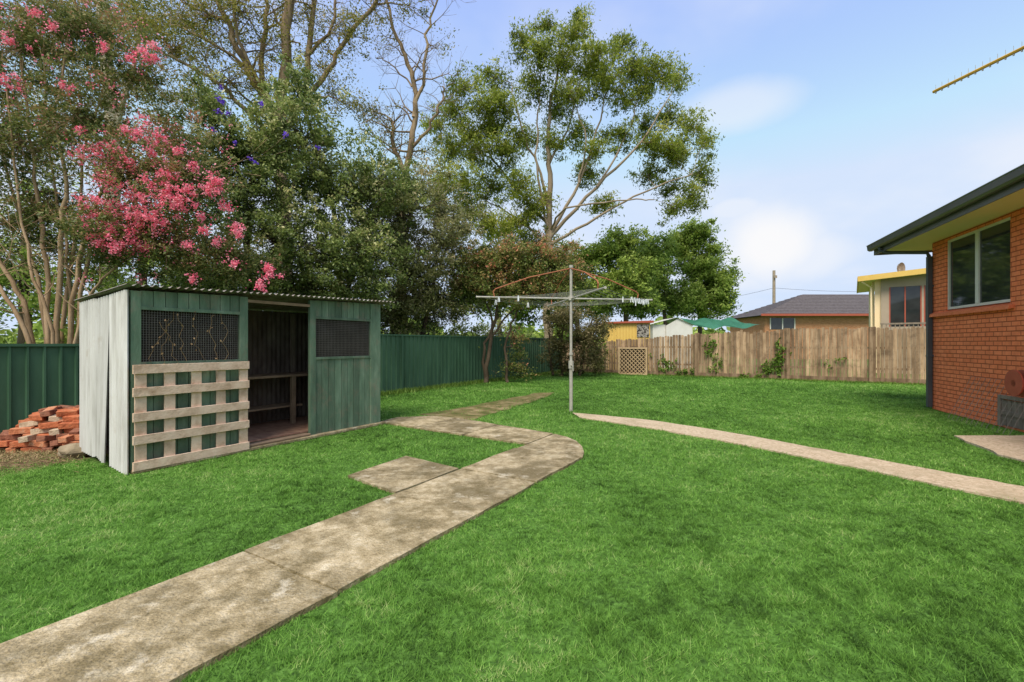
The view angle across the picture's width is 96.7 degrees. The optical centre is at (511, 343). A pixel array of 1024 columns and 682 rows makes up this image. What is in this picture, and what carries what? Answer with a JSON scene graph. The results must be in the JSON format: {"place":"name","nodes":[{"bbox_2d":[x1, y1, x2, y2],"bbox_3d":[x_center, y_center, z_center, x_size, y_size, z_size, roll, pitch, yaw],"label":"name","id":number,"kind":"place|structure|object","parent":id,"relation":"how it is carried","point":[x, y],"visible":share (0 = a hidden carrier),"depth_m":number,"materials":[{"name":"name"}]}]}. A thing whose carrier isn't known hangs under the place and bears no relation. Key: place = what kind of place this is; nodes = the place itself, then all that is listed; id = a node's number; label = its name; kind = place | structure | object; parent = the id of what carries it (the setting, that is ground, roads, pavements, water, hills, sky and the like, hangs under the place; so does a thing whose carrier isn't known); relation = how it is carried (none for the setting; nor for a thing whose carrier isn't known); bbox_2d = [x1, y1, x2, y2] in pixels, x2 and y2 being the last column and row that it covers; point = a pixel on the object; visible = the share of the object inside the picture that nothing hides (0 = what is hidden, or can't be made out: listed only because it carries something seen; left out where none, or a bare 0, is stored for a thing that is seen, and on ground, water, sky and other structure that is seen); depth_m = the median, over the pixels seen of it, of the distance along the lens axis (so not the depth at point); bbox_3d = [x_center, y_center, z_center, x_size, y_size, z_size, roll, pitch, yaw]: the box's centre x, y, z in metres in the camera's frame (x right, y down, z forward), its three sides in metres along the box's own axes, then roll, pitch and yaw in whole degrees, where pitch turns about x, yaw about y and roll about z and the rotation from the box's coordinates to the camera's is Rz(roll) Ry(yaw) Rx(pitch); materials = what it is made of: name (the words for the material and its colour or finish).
{"place":"outdoors","nodes":[
{"label":"outdoors","id":0,"kind":"place"},
{"bbox_2d":[0,416,583,681],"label":"path","id":1,"kind":"structure","parent":0,"point":[179,627],"depth_m":2.87,"materials":[{"name":"concrete"}]},
{"bbox_2d":[419,392,554,419],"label":"mossy path","id":2,"kind":"structure","parent":0,"point":[486,410],"depth_m":10.45,"materials":[{"name":"concrete"}]},
{"bbox_2d":[0,353,1023,681],"bbox_3d":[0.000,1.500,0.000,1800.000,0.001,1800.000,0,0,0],"label":"ground","id":3,"kind":"structure","parent":0,"point":[546,643],"depth_m":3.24,"materials":[{"name":"plant"}]},
{"bbox_2d":[0,322,22,343],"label":"shrub","id":4,"kind":"object","parent":3,"relation":"on","point":[4,339],"visible":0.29,"depth_m":8.99,"materials":[{"name":"green plant"}]},
{"bbox_2d":[5,447,22,453],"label":"brick","id":5,"kind":"object","parent":3,"relation":"on","point":[9,449],"visible":0.4,"depth_m":6.20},
{"bbox_2d":[20,446,41,453],"bbox_3d":[-6.600,1.457,6.282,0.230,0.076,0.110,-6,-4,-22],"label":"brick","id":6,"kind":"object","parent":3,"relation":"on","point":[30,448],"visible":0.46,"depth_m":6.23,"materials":[{"name":"brick"}]},
{"bbox_2d":[9,441,30,447],"bbox_3d":[-6.728,1.376,6.261,0.230,0.076,0.110,0,-1,-19],"label":"brick","id":7,"kind":"object","parent":6,"relation":"on","point":[12,444],"visible":0.76,"depth_m":6.21,"materials":[{"name":"brick"}]},
{"bbox_2d":[18,433,37,442],"bbox_3d":[-6.642,1.299,6.265,0.110,0.076,0.230,-9,3,-13],"label":"brick","id":8,"kind":"object","parent":7,"relation":"on","point":[27,438],"visible":0.9,"depth_m":6.17,"materials":[{"name":"brick"}]},
{"bbox_2d":[0,447,92,471],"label":"straw litter","id":9,"kind":"object","parent":3,"relation":"on","point":[52,454],"visible":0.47,"depth_m":5.95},
{"bbox_2d":[41,446,55,452],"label":"brick","id":10,"kind":"object","parent":3,"relation":"on","point":[49,448],"visible":0.46,"depth_m":6.19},
{"bbox_2d":[29,439,49,446],"bbox_3d":[-6.506,1.379,6.294,0.230,0.076,0.110,11,-1,-9],"label":"brick","id":11,"kind":"object","parent":10,"relation":"on","point":[34,443],"visible":0.6,"depth_m":6.24,"materials":[{"name":"brick"}]},
{"bbox_2d":[57,443,87,458],"bbox_3d":[-5.777,1.427,6.013,0.340,0.239,0.307,0,0,40],"label":"rock","id":12,"kind":"object","parent":3,"relation":"on","point":[73,450],"visible":0.76,"depth_m":5.92,"materials":[{"name":"stone"}]},
{"bbox_2d":[0,167,150,343],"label":"leafy tree","id":13,"kind":"object","parent":3,"relation":"on","point":[24,288],"visible":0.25,"depth_m":16.75,"materials":[{"name":"green plant"}]},
{"bbox_2d":[9,264,145,343],"bbox_3d":[-8.881,-0.197,10.038,3.558,3.451,2.686,0,0,0],"label":"shrub","id":14,"kind":"object","parent":3,"relation":"on","point":[64,330],"visible":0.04,"depth_m":9.96,"materials":[{"name":"green plant"}]},
{"bbox_2d":[0,0,245,290],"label":"pale gum tree","id":15,"kind":"object","parent":3,"relation":"on","point":[156,13],"visible":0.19,"depth_m":18.84,"materials":[{"name":"green plant"}]},
{"bbox_2d":[32,155,225,322],"bbox_3d":[-14.833,-3.026,19.118,8.417,9.073,5.785,0,0,0],"label":"leafy tree","id":16,"kind":"object","parent":3,"relation":"on","point":[130,277],"visible":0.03,"depth_m":18.68,"materials":[{"name":"green plant"}]},
{"bbox_2d":[0,0,284,343],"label":"crepe myrtle tree","id":17,"kind":"object","parent":3,"relation":"on","point":[143,233],"visible":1,"depth_m":8.94,"materials":[{"name":"pink plant"}]},
{"bbox_2d":[73,283,393,474],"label":"garden shed","id":18,"kind":"structure","parent":3,"relation":"on","point":[314,371],"depth_m":6.24,"materials":[{"name":"green paint"}]},
{"bbox_2d":[148,311,228,363],"bbox_3d":[-4.052,-0.075,5.753,0.065,0.680,0.904,0,0,31],"label":"dry vine","id":19,"kind":"object","parent":18,"relation":"attached to","point":[174,344],"visible":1,"depth_m":5.63,"materials":[{"name":"brown dry woody stems"}]},
{"bbox_2d":[141,310,238,361],"bbox_3d":[-4.081,-0.092,5.821,0.051,0.618,1.123,0,0,31],"label":"window","id":20,"kind":"structure","parent":18,"relation":"in","point":[151,329],"depth_m":5.78,"materials":[{"name":"grey metal"}]},
{"bbox_2d":[132,361,248,471],"bbox_3d":[-4.008,0.856,5.774,0.048,1.222,1.315,0,0,31],"label":"wooden pallet","id":21,"kind":"object","parent":18,"relation":"on","point":[169,413],"visible":1,"depth_m":5.69,"materials":[{"name":"wood"}]},
{"bbox_2d":[316,319,369,356],"bbox_3d":[-2.888,-0.092,7.787,0.051,0.618,1.123,0,0,31],"label":"window","id":22,"kind":"structure","parent":18,"relation":"in","point":[334,338],"depth_m":7.77,"materials":[{"name":"grey metal"}]},
{"bbox_2d":[138,63,378,312],"bbox_3d":[-6.429,-2.749,12.197,5.571,8.518,4.497,0,0,0],"label":"vine covered tree","id":23,"kind":"object","parent":3,"relation":"on","point":[283,242],"visible":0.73,"depth_m":11.49,"materials":[{"name":"green plant"}]},
{"bbox_2d":[92,0,431,280],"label":"spreading tree","id":24,"kind":"object","parent":3,"relation":"on","point":[286,17],"visible":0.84,"depth_m":17.44,"materials":[{"name":"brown plant"}]},
{"bbox_2d":[0,334,558,433],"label":"steel fence","id":25,"kind":"object","parent":3,"relation":"on","point":[35,378],"visible":0.3,"depth_m":13.93,"materials":[{"name":"metal"}]},
{"bbox_2d":[224,48,429,324],"bbox_3d":[-5.072,-3.549,13.833,5.414,10.062,5.832,0,0,0],"label":"evergreen tree","id":26,"kind":"object","parent":3,"relation":"on","point":[333,190],"visible":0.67,"depth_m":13.09,"materials":[{"name":"green plant"}]},
{"bbox_2d":[0,315,729,352],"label":"wood","id":27,"kind":"object","parent":3,"relation":"on","point":[37,332],"visible":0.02,"depth_m":72.72,"materials":[{"name":"green plant"}]},
{"bbox_2d":[380,305,442,334],"bbox_3d":[-4.893,0.088,16.315,3.973,3.301,3.147,0,0,-30],"label":"shrub","id":28,"kind":"object","parent":3,"relation":"on","point":[395,331],"visible":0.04,"depth_m":15.98,"materials":[{"name":"green plant"}]},
{"bbox_2d":[347,0,476,334],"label":"bare tree","id":29,"kind":"object","parent":3,"relation":"on","point":[412,143],"visible":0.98,"depth_m":18.92,"materials":[{"name":"grey plant"}]},
{"bbox_2d":[340,147,505,334],"bbox_3d":[-3.233,-2.705,17.007,5.598,8.467,7.132,0,0,40],"label":"evergreen tree","id":30,"kind":"object","parent":3,"relation":"on","point":[425,290],"visible":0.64,"depth_m":16.10,"materials":[{"name":"green plant"}]},
{"bbox_2d":[400,307,479,347],"bbox_3d":[-3.175,-0.051,18.396,4.067,3.159,3.110,0,0,29],"label":"shrub","id":31,"kind":"object","parent":3,"relation":"on","point":[431,329],"visible":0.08,"depth_m":18.17,"materials":[{"name":"green plant"}]},
{"bbox_2d":[444,312,503,336],"bbox_3d":[-2.144,-0.105,21.050,4.290,3.224,2.837,0,0,0],"label":"shrub","id":32,"kind":"object","parent":3,"relation":"on","point":[481,327],"visible":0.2,"depth_m":20.99,"materials":[{"name":"green plant"}]},
{"bbox_2d":[447,228,559,336],"bbox_3d":[-0.595,-3.891,33.735,9.404,10.800,6.117,0,0,0],"label":"leafy tree","id":33,"kind":"object","parent":3,"relation":"on","point":[522,315],"visible":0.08,"depth_m":33.48,"materials":[{"name":"green plant"}]},
{"bbox_2d":[474,309,533,337],"bbox_3d":[-0.511,-0.183,23.732,3.562,3.395,3.191,0,0,0],"label":"shrub","id":34,"kind":"object","parent":3,"relation":"on","point":[506,327],"visible":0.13,"depth_m":23.71,"materials":[{"name":"green plant"}]},
{"bbox_2d":[440,228,598,382],"bbox_3d":[-0.003,-1.501,17.361,6.485,6.171,4.074,0,0,0],"label":"lilly pilly tree","id":35,"kind":"object","parent":3,"relation":"on","point":[516,258],"visible":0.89,"depth_m":17.02,"materials":[{"name":"green plant"}]},
{"bbox_2d":[476,265,652,410],"bbox_3d":[1.277,-0.120,10.054,2.965,3.240,2.968,0,0,36],"label":"clothes hoist","id":36,"kind":"object","parent":3,"relation":"on","point":[571,298],"visible":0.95,"depth_m":10.06,"materials":[{"name":"metal"}]},
{"bbox_2d":[525,234,611,342],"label":"leafy tree","id":37,"kind":"object","parent":3,"relation":"on","point":[593,261],"visible":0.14,"depth_m":34.98,"materials":[{"name":"green plant"}]},
{"bbox_2d":[413,1,724,337],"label":"eucalyptus tree","id":38,"kind":"object","parent":3,"relation":"on","point":[675,153],"visible":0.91,"depth_m":31.18,"materials":[{"name":"green plant"}]},
{"bbox_2d":[535,300,620,375],"bbox_3d":[3.141,-0.323,21.071,4.216,4.110,3.373,0,0,0],"label":"overgrown shrub","id":39,"kind":"object","parent":3,"relation":"on","point":[587,338],"visible":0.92,"depth_m":20.70,"materials":[{"name":"green plant"}]},
{"bbox_2d":[575,222,676,320],"bbox_3d":[8.411,-3.812,34.012,7.444,10.640,6.606,0,0,0],"label":"leafy tree","id":40,"kind":"object","parent":3,"relation":"on","point":[619,250],"visible":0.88,"depth_m":33.13,"materials":[{"name":"green plant"}]},
{"bbox_2d":[620,349,644,372],"bbox_3d":[5.857,0.845,21.991,1.360,1.250,0.020,0,0,31],"label":"backing sheet","id":41,"kind":"object","parent":3,"relation":"on","point":[637,359],"visible":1,"depth_m":21.97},
{"bbox_2d":[618,347,647,374],"bbox_3d":[5.813,0.835,21.918,1.400,1.310,0.070,0,0,31],"label":"lattice panel","id":42,"kind":"object","parent":3,"relation":"on","point":[645,360],"visible":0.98,"depth_m":21.89,"materials":[{"name":"wood"}]},
{"bbox_2d":[380,370,925,396],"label":"weeds","id":43,"kind":"object","parent":3,"relation":"on","point":[406,390],"visible":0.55,"depth_m":17.33,"materials":[{"name":"green plant"}]},
{"bbox_2d":[612,223,704,324],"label":"leafy tree","id":44,"kind":"object","parent":3,"relation":"on","point":[663,286],"visible":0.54,"depth_m":36.95,"materials":[{"name":"green plant"}]},
{"bbox_2d":[660,216,747,333],"bbox_3d":[16.349,-4.743,39.940,7.522,12.497,7.016,0,0,-33],"label":"leafy tree","id":45,"kind":"object","parent":3,"relation":"on","point":[718,293],"visible":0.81,"depth_m":38.65,"materials":[{"name":"green plant"}]},
{"bbox_2d":[563,326,925,383],"bbox_3d":[11.794,0.420,18.544,21.631,2.160,0.225,0,0,31],"label":"paling fence","id":46,"kind":"object","parent":3,"relation":"on","point":[689,350],"visible":0.7,"depth_m":18.64,"materials":[{"name":"wood"}]},
{"bbox_2d":[589,340,608,372],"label":"climbing vine","id":47,"kind":"object","parent":46,"relation":"attached to","point":[605,350],"visible":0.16,"depth_m":22.86,"materials":[{"name":"green plant"}]},
{"bbox_2d":[650,353,677,374],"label":"climbing vine","id":48,"kind":"object","parent":46,"relation":"attached to","point":[667,367],"visible":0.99,"depth_m":21.25,"materials":[{"name":"green plant"}]},
{"bbox_2d":[676,367,694,374],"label":"climbing vine","id":49,"kind":"object","parent":46,"relation":"attached to","point":[686,371],"visible":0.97,"depth_m":20.80,"materials":[{"name":"green plant"}]},
{"bbox_2d":[702,330,716,355],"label":"climbing vine","id":50,"kind":"object","parent":46,"relation":"attached to","point":[711,342],"visible":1,"depth_m":20.25,"materials":[{"name":"green plant"}]},
{"bbox_2d":[704,351,722,372],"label":"climbing vine","id":51,"kind":"object","parent":46,"relation":"attached to","point":[715,364],"visible":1,"depth_m":20.15,"materials":[{"name":"green plant"}]},
{"bbox_2d":[738,370,763,377],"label":"climbing vine","id":52,"kind":"object","parent":46,"relation":"attached to","point":[741,375],"visible":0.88,"depth_m":19.48,"materials":[{"name":"green plant"}]},
{"bbox_2d":[760,357,786,376],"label":"climbing vine","id":53,"kind":"object","parent":46,"relation":"attached to","point":[767,368],"visible":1,"depth_m":19.07,"materials":[{"name":"green plant"}]},
{"bbox_2d":[765,337,791,376],"bbox_3d":[11.075,0.555,18.905,0.987,1.671,0.286,0,0,31],"label":"climbing vine","id":54,"kind":"object","parent":46,"relation":"attached to","point":[778,356],"visible":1,"depth_m":18.89,"materials":[{"name":"green plant"}]},
{"bbox_2d":[824,357,846,369],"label":"climbing vine","id":55,"kind":"object","parent":46,"relation":"attached to","point":[829,365],"visible":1,"depth_m":17.90,"materials":[{"name":"green plant"}]},
{"bbox_2d":[740,270,853,302],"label":"power pole","id":56,"kind":"object","parent":3,"relation":"on","point":[774,276],"visible":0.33,"depth_m":59.90,"materials":[{"name":"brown wood"}]},
{"bbox_2d":[866,164,1023,432],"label":"brick house","id":57,"kind":"structure","parent":3,"relation":"on","point":[972,241],"depth_m":8.82,"materials":[{"name":"brick"}]},
{"bbox_2d":[932,46,1023,93],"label":"tv antenna","id":58,"kind":"object","parent":57,"relation":"attached to","point":[982,68],"visible":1,"depth_m":7.85,"materials":[{"name":"metal"}]},
{"bbox_2d":[948,217,1009,309],"bbox_3d":[9.152,-1.490,8.929,0.065,1.500,2.059,0,0,20],"label":"window","id":59,"kind":"structure","parent":57,"relation":"in","point":[979,259],"depth_m":8.86,"materials":[{"name":"glass"}]},
{"bbox_2d":[1004,370,1023,395],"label":"hose reel","id":60,"kind":"object","parent":57,"relation":"attached to","point":[1014,382],"visible":1,"depth_m":7.51,"materials":[{"name":"plastic"}]},
{"bbox_2d":[947,376,1023,435],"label":"wire panel","id":61,"kind":"object","parent":3,"relation":"on","point":[987,404],"visible":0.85,"depth_m":8.19,"materials":[{"name":"metal"}]},
{"bbox_2d":[0,0,1023,338],"label":"sky","id":62,"kind":"structure","parent":0,"point":[838,139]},
{"bbox_2d":[601,320,653,369],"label":"yellow shed","id":63,"kind":"structure","parent":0,"point":[631,330],"depth_m":26.00,"materials":[{"name":"paint"}]},
{"bbox_2d":[637,324,648,336],"bbox_3d":[7.477,-0.734,25.975,0.697,0.722,0.030,0,0,0],"label":"window","id":64,"kind":"structure","parent":63,"relation":"in","point":[642,329],"depth_m":25.96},
{"bbox_2d":[650,317,692,367],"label":"white shed","id":65,"kind":"structure","parent":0,"point":[677,326],"depth_m":28.00,"materials":[{"name":"metal"}]},
{"bbox_2d":[677,317,758,328],"bbox_3d":[14.053,-1.487,32.000,4.593,1.009,4.000,0,0,0],"label":"shade sail","id":66,"kind":"object","parent":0,"point":[715,323],"visible":0.91,"depth_m":31.57,"materials":[{"name":"green fabric"}]},
{"bbox_2d":[573,413,1023,504],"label":"gravel path","id":67,"kind":"structure","parent":0,"point":[989,488],"depth_m":5.77,"materials":[{"name":"gravel"}]},
{"bbox_2d":[722,294,874,358],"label":"tiled house","id":68,"kind":"structure","parent":0,"point":[827,311],"depth_m":44.05,"materials":[{"name":"tile"}]},
{"bbox_2d":[771,318,793,328],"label":"window","id":69,"kind":"structure","parent":68,"relation":"in","point":[776,323],"depth_m":43.97,"materials":[{"name":"grey glass"}]},
{"bbox_2d":[770,318,794,328],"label":"window frame","id":70,"kind":"structure","parent":68,"relation":"in","point":[770,318],"depth_m":43.93,"materials":[{"name":"metal"}]},
{"bbox_2d":[857,268,925,373],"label":"sunroom house","id":71,"kind":"structure","parent":0,"point":[900,299],"depth_m":22.81,"materials":[{"name":"yellow paint"}]},
{"bbox_2d":[897,262,904,271],"bbox_3d":[19.746,-3.720,23.105,0.363,0.800,0.109,0,0,0],"label":"satellite dish","id":72,"kind":"object","parent":71,"relation":"on","point":[901,266],"visible":0.79,"depth_m":23.10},
{"bbox_2d":[889,285,921,326],"bbox_3d":[19.581,-1.850,22.671,1.230,2.000,0.060,0,0,37],"label":"window","id":73,"kind":"structure","parent":71,"relation":"in","point":[905,303],"depth_m":22.65,"materials":[{"name":"grey glass"}]},
{"bbox_2d":[924,285,925,325],"bbox_3d":[20.629,-1.850,21.885,1.230,2.000,0.060,0,0,37],"label":"window","id":74,"kind":"structure","parent":71,"relation":"in","point":[924,285],"depth_m":22.22,"materials":[{"name":"grey glass"}]},
{"bbox_2d":[954,435,1023,461],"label":"pavement","id":75,"kind":"structure","parent":0,"point":[1009,447],"depth_m":6.70,"materials":[{"name":"concrete"}]},
{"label":"brick","id":76,"kind":"object","parent":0,"visible":0},
{"bbox_2d":[32,415,47,420],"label":"brick","id":77,"kind":"object","parent":76,"relation":"on","point":[36,418],"visible":0.62,"depth_m":6.42,"materials":[{"name":"brick"}]},
{"bbox_2d":[28,413,39,419],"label":"brick","id":78,"kind":"object","parent":77,"relation":"on","point":[31,415],"visible":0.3,"depth_m":6.61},
{"bbox_2d":[38,406,61,411],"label":"brick","id":79,"kind":"object","parent":78,"relation":"on","point":[42,409],"visible":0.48,"depth_m":6.74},
{"bbox_2d":[39,409,56,416],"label":"brick","id":80,"kind":"object","parent":77,"relation":"on","point":[48,413],"visible":0.9,"depth_m":6.45,"materials":[{"name":"brick"}]},
{"bbox_2d":[43,406,57,410],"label":"brick","id":81,"kind":"object","parent":77,"relation":"on","point":[52,407],"visible":0.32,"depth_m":6.71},
{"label":"brick","id":82,"kind":"object","parent":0,"visible":0},
{"bbox_2d":[48,414,62,421],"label":"brick","id":83,"kind":"object","parent":82,"relation":"on","point":[53,418],"visible":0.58,"depth_m":6.47,"materials":[{"name":"brick"}]},
{"bbox_2d":[62,414,78,421],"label":"brick","id":84,"kind":"object","parent":82,"relation":"on","point":[71,418],"visible":0.64,"depth_m":6.47,"materials":[{"name":"brick"}]},
{"bbox_2d":[56,408,78,416],"bbox_3d":[-6.369,0.989,6.534,0.230,0.076,0.110,0,13,-28],"label":"brick","id":85,"kind":"object","parent":84,"relation":"on","point":[63,412],"visible":0.82,"depth_m":6.50,"materials":[{"name":"brick"}]},
{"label":"brick","id":86,"kind":"object","parent":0,"visible":0},
{"bbox_2d":[58,405,73,408],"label":"brick","id":87,"kind":"object","parent":86,"relation":"on","point":[65,406],"visible":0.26,"depth_m":6.90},
{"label":"brick","id":88,"kind":"object","parent":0,"visible":0},
{"bbox_2d":[0,440,15,446],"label":"brick","id":89,"kind":"object","parent":88,"relation":"on","point":[4,443],"visible":0.8,"depth_m":6.21,"materials":[{"name":"brick"}]},
{"label":"brick","id":90,"kind":"object","parent":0,"visible":0},
{"bbox_2d":[50,440,61,446],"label":"brick","id":91,"kind":"object","parent":90,"relation":"on","point":[54,443],"visible":0.5,"depth_m":6.19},
{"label":"brick","id":92,"kind":"object","parent":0,"visible":0},
{"bbox_2d":[62,440,78,445],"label":"brick","id":93,"kind":"object","parent":92,"relation":"on","point":[77,441],"visible":0.2,"depth_m":6.22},
{"bbox_2d":[58,434,74,442],"bbox_3d":[-6.099,1.296,6.270,0.110,0.076,0.230,-2,6,-5],"label":"brick","id":94,"kind":"object","parent":93,"relation":"on","point":[65,438],"visible":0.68,"depth_m":6.18,"materials":[{"name":"brick"}]},
{"bbox_2d":[69,428,78,434],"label":"brick","id":95,"kind":"object","parent":94,"relation":"on","point":[75,431],"visible":0.46,"depth_m":6.31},
{"bbox_2d":[58,422,78,428],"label":"brick","id":96,"kind":"object","parent":95,"relation":"on","point":[67,425],"visible":0.72,"depth_m":6.37,"materials":[{"name":"brick"}]},
{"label":"brick","id":97,"kind":"object","parent":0,"visible":0},
{"bbox_2d":[0,432,22,439],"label":"brick","id":98,"kind":"object","parent":97,"relation":"on","point":[5,436],"visible":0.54,"depth_m":6.34,"materials":[{"name":"brick"}]},
{"bbox_2d":[9,426,34,434],"bbox_3d":[-6.881,1.220,6.391,0.230,0.076,0.110,-2,1,-27],"label":"brick","id":99,"kind":"object","parent":98,"relation":"on","point":[21,430],"visible":0.78,"depth_m":6.35,"materials":[{"name":"brick"}]},
{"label":"brick","id":100,"kind":"object","parent":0,"visible":0},
{"bbox_2d":[36,435,55,441],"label":"brick","id":101,"kind":"object","parent":100,"relation":"on","point":[46,438],"visible":0.78,"depth_m":6.18,"materials":[{"name":"brick"}]},
{"bbox_2d":[48,427,63,434],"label":"brick","id":102,"kind":"object","parent":101,"relation":"on","point":[55,431],"visible":0.76,"depth_m":6.31,"materials":[{"name":"brick"}]},
{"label":"brick","id":103,"kind":"object","parent":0,"visible":0},
{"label":"brick","id":104,"kind":"object","parent":103,"relation":"on","visible":0},
{"bbox_2d":[56,433,68,439],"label":"brick","id":105,"kind":"object","parent":104,"relation":"on","point":[60,435],"visible":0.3,"depth_m":6.32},
{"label":"brick","id":106,"kind":"object","parent":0,"visible":0},
{"bbox_2d":[30,428,53,433],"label":"brick","id":107,"kind":"object","parent":106,"relation":"on","point":[36,431],"visible":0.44,"depth_m":6.37,"materials":[{"name":"brick"}]},
{"bbox_2d":[38,421,62,428],"bbox_3d":[-6.492,1.146,6.412,0.230,0.076,0.110,-5,1,-15],"label":"brick","id":108,"kind":"object","parent":107,"relation":"on","point":[46,425],"visible":0.78,"depth_m":6.36,"materials":[{"name":"brick"}]},
{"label":"brick","id":109,"kind":"object","parent":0,"visible":0},
{"bbox_2d":[18,419,31,424],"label":"brick","id":110,"kind":"object","parent":109,"relation":"on","point":[20,421],"visible":0.34,"depth_m":6.58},
{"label":"brick","id":111,"kind":"object","parent":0,"visible":0},
{"bbox_2d":[19,421,37,427],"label":"brick","id":112,"kind":"object","parent":111,"relation":"on","point":[29,424],"visible":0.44,"depth_m":6.46,"materials":[{"name":"brick"}]}
]}

